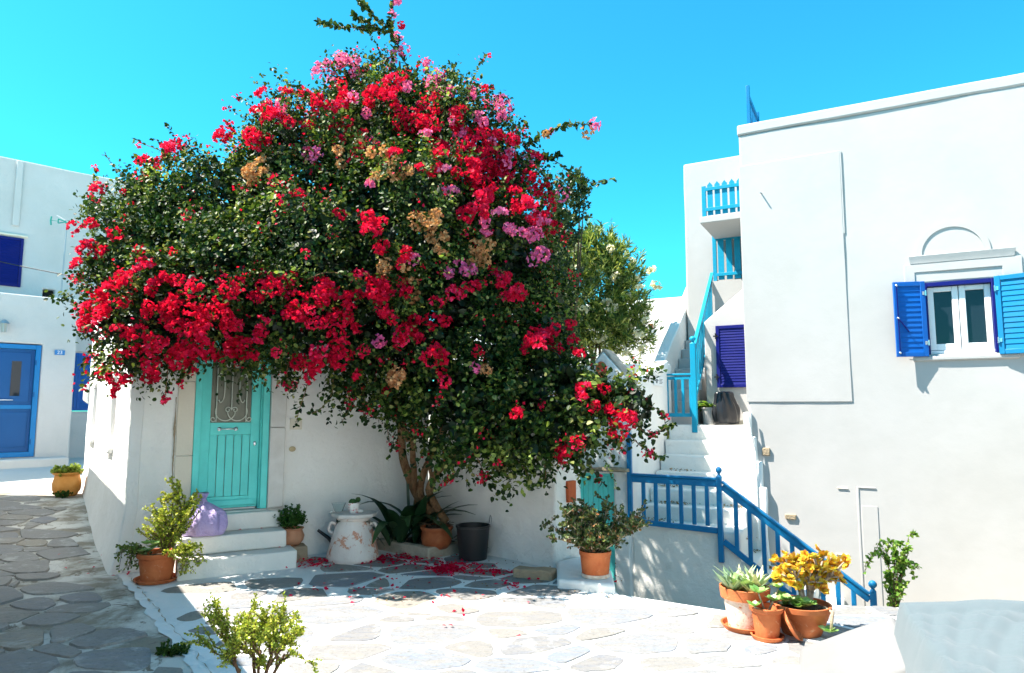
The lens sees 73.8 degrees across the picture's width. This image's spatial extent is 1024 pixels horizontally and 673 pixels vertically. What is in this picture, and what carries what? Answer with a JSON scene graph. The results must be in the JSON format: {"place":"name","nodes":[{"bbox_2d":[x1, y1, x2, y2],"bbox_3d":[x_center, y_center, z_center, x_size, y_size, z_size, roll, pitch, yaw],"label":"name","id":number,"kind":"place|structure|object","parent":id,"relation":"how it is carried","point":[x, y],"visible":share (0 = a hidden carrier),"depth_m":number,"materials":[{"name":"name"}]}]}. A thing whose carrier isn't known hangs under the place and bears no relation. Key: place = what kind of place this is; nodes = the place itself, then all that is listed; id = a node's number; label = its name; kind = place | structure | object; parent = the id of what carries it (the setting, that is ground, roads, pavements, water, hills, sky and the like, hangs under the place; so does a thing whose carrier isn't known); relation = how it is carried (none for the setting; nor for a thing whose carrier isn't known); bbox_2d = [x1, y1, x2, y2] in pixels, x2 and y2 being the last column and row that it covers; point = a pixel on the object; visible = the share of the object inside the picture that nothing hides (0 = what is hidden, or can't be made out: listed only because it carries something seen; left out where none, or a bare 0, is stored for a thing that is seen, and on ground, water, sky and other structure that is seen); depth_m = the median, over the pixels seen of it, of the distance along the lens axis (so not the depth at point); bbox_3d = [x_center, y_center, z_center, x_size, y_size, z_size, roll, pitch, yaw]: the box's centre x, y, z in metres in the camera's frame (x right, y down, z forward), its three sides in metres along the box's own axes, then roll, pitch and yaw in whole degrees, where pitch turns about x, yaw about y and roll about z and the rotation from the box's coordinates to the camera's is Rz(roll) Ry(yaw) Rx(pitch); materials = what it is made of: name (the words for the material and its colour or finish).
{"place":"outdoors","nodes":[
{"label":"outdoors","id":0,"kind":"place"},
{"bbox_2d":[0,489,192,672],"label":"lane pavement","id":1,"kind":"structure","parent":0,"point":[57,616],"depth_m":5.80,"materials":[{"name":"grey stone"}]},
{"bbox_2d":[0,457,84,492],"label":"lane apron","id":2,"kind":"object","parent":1,"relation":"on","point":[27,479],"visible":0.11,"depth_m":12.62,"materials":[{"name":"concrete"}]},
{"bbox_2d":[0,292,78,468],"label":"house","id":3,"kind":"structure","parent":2,"relation":"on","point":[36,382],"depth_m":13.94,"materials":[{"name":"paint"}]},
{"bbox_2d":[0,348,36,451],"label":"door","id":4,"kind":"structure","parent":3,"relation":"in","point":[16,365],"depth_m":13.73,"materials":[{"name":"blue paint"}]},
{"bbox_2d":[50,216,83,297],"bbox_3d":[-10.213,-1.679,15.557,0.656,2.226,0.158,2,-6,-16],"label":"tv antenna","id":5,"kind":"object","parent":3,"relation":"attached to","point":[58,222],"visible":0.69,"depth_m":15.58,"materials":[{"name":"silver metal"}]},
{"bbox_2d":[0,156,223,457],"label":"white house","id":6,"kind":"structure","parent":2,"relation":"on","point":[34,197],"depth_m":16.14,"materials":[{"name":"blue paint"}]},
{"bbox_2d":[0,261,74,276],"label":"power cable","id":7,"kind":"object","parent":6,"relation":"attached to","point":[33,268],"visible":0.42,"depth_m":14.68,"materials":[{"name":"black rubber"}]},
{"bbox_2d":[51,490,72,497],"bbox_3d":[-7.393,2.604,11.203,0.300,0.166,0.221,-3,-7,27],"label":"weed tuft","id":8,"kind":"object","parent":1,"relation":"on","point":[63,492],"visible":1,"depth_m":11.18,"materials":[{"name":"green plant"}]},
{"bbox_2d":[50,462,84,495],"bbox_3d":[-7.480,2.390,11.448,0.473,0.547,0.504,5,-8,-39],"label":"orange pot","id":9,"kind":"object","parent":1,"relation":"on","point":[66,478],"visible":1,"depth_m":11.34,"materials":[{"name":"ceramic"}]},
{"bbox_2d":[118,573,216,672],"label":"pavement joint","id":10,"kind":"object","parent":1,"relation":"on","point":[190,659],"visible":0.95,"depth_m":5.22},
{"bbox_2d":[154,638,190,656],"bbox_3d":[-2.301,2.133,4.620,0.244,0.149,0.168,2,-6,-16],"label":"weed tuft","id":11,"kind":"object","parent":1,"relation":"on","point":[174,649],"visible":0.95,"depth_m":4.60,"materials":[{"name":"green plant"}]},
{"bbox_2d":[81,255,429,574],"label":"courtyard house","id":12,"kind":"structure","parent":1,"relation":"on","point":[250,451],"depth_m":7.69,"materials":[{"name":"paint"}]},
{"bbox_2d":[198,348,261,509],"bbox_3d":[-3.125,1.018,7.579,0.612,1.773,0.087,3,-7,-29],"label":"door","id":13,"kind":"structure","parent":12,"relation":"in","point":[244,417],"depth_m":7.57,"materials":[{"name":"teal paint"}]},
{"bbox_2d":[0,0,1023,402],"label":"sky","id":14,"kind":"structure","parent":0,"point":[665,81],"materials":[{"name":"blue"}]},
{"bbox_2d":[129,550,897,672],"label":"court pavement","id":15,"kind":"structure","parent":0,"point":[553,628],"depth_m":5.28,"materials":[{"name":"white stone"}]},
{"bbox_2d":[114,476,206,584],"bbox_3d":[-3.382,1.857,6.627,0.836,1.003,0.418,0,-6,0],"label":"spekboom pot","id":16,"kind":"object","parent":15,"relation":"on","point":[156,566],"visible":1,"depth_m":6.57,"materials":[{"name":"ceramic"}]},
{"bbox_2d":[131,578,211,672],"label":"pavement crack","id":17,"kind":"object","parent":15,"relation":"on","point":[148,599],"visible":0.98,"depth_m":5.31,"materials":[{"name":"beige stone"}]},
{"bbox_2d":[173,509,296,580],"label":"door steps","id":18,"kind":"structure","parent":15,"relation":"on","point":[249,542],"depth_m":7.06,"materials":[{"name":"white concrete"}]},
{"bbox_2d":[182,492,227,536],"bbox_3d":[-3.210,1.831,7.069,0.542,0.426,0.388,0,-6,0],"label":"lavender bag","id":19,"kind":"object","parent":18,"relation":"on","point":[211,519],"visible":0.59,"depth_m":6.95,"materials":[{"name":"plastic"}]},
{"bbox_2d":[179,591,322,672],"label":"foreground spekboom","id":20,"kind":"object","parent":15,"relation":"on","point":[252,633],"visible":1,"depth_m":3.63,"materials":[{"name":"plant"}]},
{"bbox_2d":[292,543,307,561],"bbox_3d":[-2.405,2.389,7.518,0.268,0.195,0.233,3,-7,-29],"label":"stone block","id":21,"kind":"object","parent":15,"relation":"on","point":[302,550],"depth_m":7.46,"materials":[{"name":"grey stone"}]},
{"bbox_2d":[272,503,307,545],"bbox_3d":[-2.426,2.066,7.522,0.380,0.453,0.326,0,-6,0],"label":"basil pot","id":22,"kind":"object","parent":21,"relation":"on","point":[290,521],"visible":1,"depth_m":7.47,"materials":[{"name":"ceramic"}]},
{"bbox_2d":[317,519,337,541],"bbox_3d":[-2.001,2.268,7.806,0.425,0.449,0.250,0,-6,0],"label":"watering can","id":23,"kind":"object","parent":15,"relation":"on","point":[326,536],"visible":0.1,"depth_m":7.75,"materials":[{"name":"black plastic"}]},
{"bbox_2d":[65,549,616,635],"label":"fallen petals","id":24,"kind":"object","parent":15,"relation":"on","point":[443,567],"visible":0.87,"depth_m":7.06,"materials":[{"name":"red plant"}]},
{"bbox_2d":[326,518,378,564],"bbox_3d":[-1.761,2.236,7.579,0.572,0.471,0.570,0,-6,0],"label":"clay jar","id":25,"kind":"object","parent":15,"relation":"on","point":[351,542],"visible":0.81,"depth_m":7.39,"materials":[{"name":"white ceramic"}]},
{"bbox_2d":[331,510,376,518],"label":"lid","id":26,"kind":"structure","parent":25,"relation":"on","point":[344,514],"depth_m":7.46,"materials":[{"name":"white ceramic"}]},
{"bbox_2d":[332,502,345,512],"bbox_3d":[-1.938,1.913,7.633,0.160,0.100,0.160,0,-6,0],"label":"glass bowl","id":27,"kind":"object","parent":26,"relation":"on","point":[338,507],"visible":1,"depth_m":7.59,"materials":[{"name":"white"}]},
{"bbox_2d":[348,497,360,513],"bbox_3d":[-1.752,1.869,7.567,0.143,0.173,0.136,0,-6,0],"label":"cactus cup","id":28,"kind":"object","parent":26,"relation":"on","point":[353,506],"visible":1,"depth_m":7.52,"materials":[{"name":"white ceramic"}]},
{"bbox_2d":[376,537,457,559],"bbox_3d":[-1.064,2.475,8.062,0.930,0.160,0.669,-6,-8,42],"label":"planting bed","id":29,"kind":"object","parent":15,"relation":"on","point":[419,549],"visible":0.63,"depth_m":7.78,"materials":[{"name":"stone"}]},
{"bbox_2d":[43,0,676,535],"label":"bougainvillea","id":30,"kind":"object","parent":29,"relation":"on","point":[409,218],"visible":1,"depth_m":6.82,"materials":[{"name":"red plant"}]},
{"bbox_2d":[337,483,488,547],"bbox_3d":[-1.139,1.899,7.685,1.811,1.139,0.925,0,-6,0],"label":"broad leaf plant","id":31,"kind":"object","parent":29,"relation":"in","point":[395,526],"visible":0.76,"depth_m":7.83,"materials":[{"name":"green plant"}]},
{"bbox_2d":[419,521,453,549],"bbox_3d":[-0.859,2.249,7.792,0.398,0.317,0.385,0,-6,0],"label":"glazed pot","id":32,"kind":"object","parent":29,"relation":"on","point":[437,536],"visible":0.82,"depth_m":7.65,"materials":[{"name":"ceramic"}]},
{"bbox_2d":[456,515,491,561],"bbox_3d":[-0.427,2.234,7.606,0.403,0.466,0.386,0,-6,0],"label":"black bucket","id":33,"kind":"object","parent":15,"relation":"on","point":[472,538],"visible":1,"depth_m":7.46,"materials":[{"name":"black plastic"}]},
{"bbox_2d":[371,555,621,601],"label":"leaf litter","id":34,"kind":"object","parent":15,"relation":"on","point":[482,583],"visible":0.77,"depth_m":6.43,"materials":[{"name":"red plant"}]},
{"bbox_2d":[430,399,580,568],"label":"rough wall","id":35,"kind":"structure","parent":15,"relation":"on","point":[515,533],"depth_m":7.50,"materials":[{"name":"white paint"}]},
{"bbox_2d":[513,564,555,580],"bbox_3d":[0.223,2.341,6.744,0.407,0.129,0.192,-2,-7,21],"label":"loose stone","id":36,"kind":"object","parent":15,"relation":"on","point":[535,572],"visible":0.91,"depth_m":6.68,"materials":[{"name":"grey stone"}]},
{"bbox_2d":[556,557,614,593],"bbox_3d":[0.698,2.485,6.716,0.553,0.385,1.188,0,-6,0],"label":"white ledge","id":37,"kind":"object","parent":15,"relation":"on","point":[569,574],"visible":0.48,"depth_m":6.30,"materials":[{"name":"white paint"}]},
{"bbox_2d":[539,491,652,579],"bbox_3d":[0.779,1.877,6.467,1.053,0.770,0.964,0,-6,0],"label":"jade pot","id":38,"kind":"object","parent":37,"relation":"on","point":[595,537],"visible":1,"depth_m":6.29,"materials":[{"name":"ceramic"}]},
{"bbox_2d":[712,565,779,634],"bbox_3d":[1.770,1.985,5.209,0.536,0.455,0.482,0,-6,0],"label":"flaking pot","id":39,"kind":"object","parent":15,"relation":"on","point":[736,593],"visible":0.82,"depth_m":5.09,"materials":[{"name":"ceramic"}]},
{"bbox_2d":[747,583,784,642],"bbox_3d":[1.839,1.992,4.941,0.239,0.386,0.277,-3,-7,30],"label":"orange pot","id":40,"kind":"object","parent":15,"relation":"on","point":[766,619],"visible":1,"depth_m":4.89,"materials":[{"name":"ceramic"}]},
{"bbox_2d":[770,665,799,672],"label":"edge slab","id":41,"kind":"structure","parent":15,"relation":"on","point":[784,668],"depth_m":4.24,"materials":[{"name":"white stone"}]},
{"bbox_2d":[783,607,802,640],"bbox_3d":[2.016,2.062,4.899,0.127,0.215,0.244,-2,-7,22],"label":"leaning saucer","id":42,"kind":"object","parent":15,"relation":"on","point":[797,635],"visible":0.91,"depth_m":4.86,"materials":[{"name":"ceramic"}]},
{"bbox_2d":[768,544,851,638],"bbox_3d":[2.230,1.883,5.075,0.586,0.634,0.498,0,-6,0],"label":"aeonium bowl","id":43,"kind":"object","parent":15,"relation":"on","point":[808,614],"visible":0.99,"depth_m":5.05,"materials":[{"name":"ceramic"}]},
{"bbox_2d":[799,617,905,672],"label":"white bench end","id":44,"kind":"object","parent":15,"relation":"on","point":[873,647],"visible":0.91,"depth_m":4.11,"materials":[{"name":"white paint"}]},
{"bbox_2d":[894,599,1023,672],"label":"cloth cover","id":45,"kind":"object","parent":15,"relation":"on","point":[977,636],"visible":0.95,"depth_m":3.57,"materials":[{"name":"white fabric"}]},
{"label":"terrain","id":46,"kind":"structure","parent":0,"visible":0},
{"bbox_2d":[483,349,638,596],"bbox_3d":[0.304,1.996,10.192,3.212,3.513,0.638,-3,-7,29],"label":"gateway","id":47,"kind":"object","parent":46,"relation":"on","point":[608,358],"visible":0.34,"depth_m":9.55,"materials":[{"name":"grey stone"}]},
{"bbox_2d":[454,297,681,365],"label":"terrace house","id":48,"kind":"structure","parent":46,"relation":"on","point":[664,309],"depth_m":14.77,"materials":[{"name":"paint"}]},
{"bbox_2d":[533,165,603,344],"bbox_3d":[0.674,-0.958,12.067,1.278,4.302,1.538,6,-8,-44],"label":"dark shrub","id":49,"kind":"object","parent":46,"relation":"on","point":[573,203],"visible":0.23,"depth_m":11.98,"materials":[{"name":"green plant"}]},
{"bbox_2d":[526,361,671,595],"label":"stair side wall","id":50,"kind":"structure","parent":46,"relation":"on","point":[623,553],"depth_m":9.96,"materials":[{"name":"white paint"}]},
{"bbox_2d":[654,376,663,385],"bbox_3d":[2.309,0.704,10.729,0.011,0.140,0.520,-3,-7,28],"label":"camera sign","id":51,"kind":"object","parent":50,"relation":"attached to","point":[659,381],"visible":0.94,"depth_m":10.74,"materials":[{"name":"white plastic"}]},
{"bbox_2d":[667,373,691,416],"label":"gate","id":52,"kind":"structure","parent":50,"relation":"attached to","point":[683,413],"depth_m":11.12,"materials":[{"name":"paint"}]},
{"bbox_2d":[540,213,663,365],"bbox_3d":[1.448,-0.559,13.023,2.876,3.515,2.026,0,-6,0],"label":"oleander","id":53,"kind":"object","parent":46,"relation":"on","point":[613,317],"visible":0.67,"depth_m":12.61,"materials":[{"name":"green plant"}]},
{"bbox_2d":[683,155,748,424],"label":"hillside house","id":54,"kind":"structure","parent":46,"relation":"on","point":[712,219],"depth_m":12.96,"materials":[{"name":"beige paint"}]},
{"bbox_2d":[633,424,844,610],"bbox_3d":[3.368,2.540,10.121,2.775,2.408,3.373,-3,-7,27],"label":"stair","id":55,"kind":"object","parent":46,"relation":"on","point":[672,565],"visible":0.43,"depth_m":9.14,"materials":[{"name":"white concrete"}]},
{"bbox_2d":[654,287,706,424],"bbox_3d":[3.430,0.576,13.060,0.772,3.940,3.606,-3,-7,28],"label":"stair","id":56,"kind":"object","parent":55,"relation":"on","point":[674,351],"visible":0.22,"depth_m":12.61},
{"bbox_2d":[689,272,712,432],"bbox_3d":[3.416,0.143,12.166,0.104,3.042,2.403,-3,-7,24],"label":"railing","id":57,"kind":"object","parent":55,"relation":"on","point":[697,352],"visible":0.76,"depth_m":11.54,"materials":[{"name":"metal"}]},
{"bbox_2d":[698,401,713,423],"bbox_3d":[3.312,1.284,11.540,0.660,0.390,0.699,0,-6,0],"label":"landing plant","id":58,"kind":"object","parent":55,"relation":"on","point":[706,408],"visible":0.57,"depth_m":11.46,"materials":[{"name":"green plant"}]},
{"bbox_2d":[712,391,739,423],"bbox_3d":[3.533,1.176,11.297,0.454,0.537,0.381,0,-6,0],"label":"black bag","id":59,"kind":"object","parent":55,"relation":"on","point":[726,409],"visible":1,"depth_m":11.17,"materials":[{"name":"black plastic"}]},
{"bbox_2d":[626,432,876,606],"bbox_3d":[2.870,2.403,8.549,2.957,2.346,0.090,-3,-7,28],"label":"railing","id":60,"kind":"object","parent":55,"relation":"on","point":[794,541],"visible":0.75,"depth_m":8.63,"materials":[{"name":"blue paint"}]},
{"bbox_2d":[737,73,1023,606],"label":"shuttered house","id":61,"kind":"structure","parent":46,"relation":"on","point":[882,246],"depth_m":8.79,"materials":[{"name":"white paint"}]},
{"bbox_2d":[746,85,759,123],"bbox_3d":[3.685,-3.341,10.427,0.055,0.620,0.970,-3,-7,28],"label":"flag","id":62,"kind":"object","parent":61,"relation":"on","point":[752,115],"visible":0.59,"depth_m":10.03,"materials":[{"name":"blue paint"}]},
{"bbox_2d":[861,506,882,606],"bbox_3d":[4.578,2.827,8.671,0.185,1.320,0.008,-3,-7,28],"label":"meter door","id":63,"kind":"structure","parent":61,"relation":"in","point":[870,524],"depth_m":8.68,"materials":[{"name":"white metal"}]},
{"bbox_2d":[925,278,998,353],"bbox_3d":[5.638,-0.232,8.604,0.735,0.910,0.304,-3,-7,28],"label":"window","id":64,"kind":"structure","parent":61,"relation":"in","point":[962,318],"depth_m":8.52,"materials":[{"name":"white wood"}]},
{"bbox_2d":[862,530,921,607],"bbox_3d":[4.269,2.817,7.657,0.617,1.325,0.368,-2,-7,20],"label":"vine plant","id":65,"kind":"object","parent":46,"relation":"on","point":[894,586],"visible":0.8,"depth_m":7.63,"materials":[{"name":"leaf"},{"name":"twig bark"}]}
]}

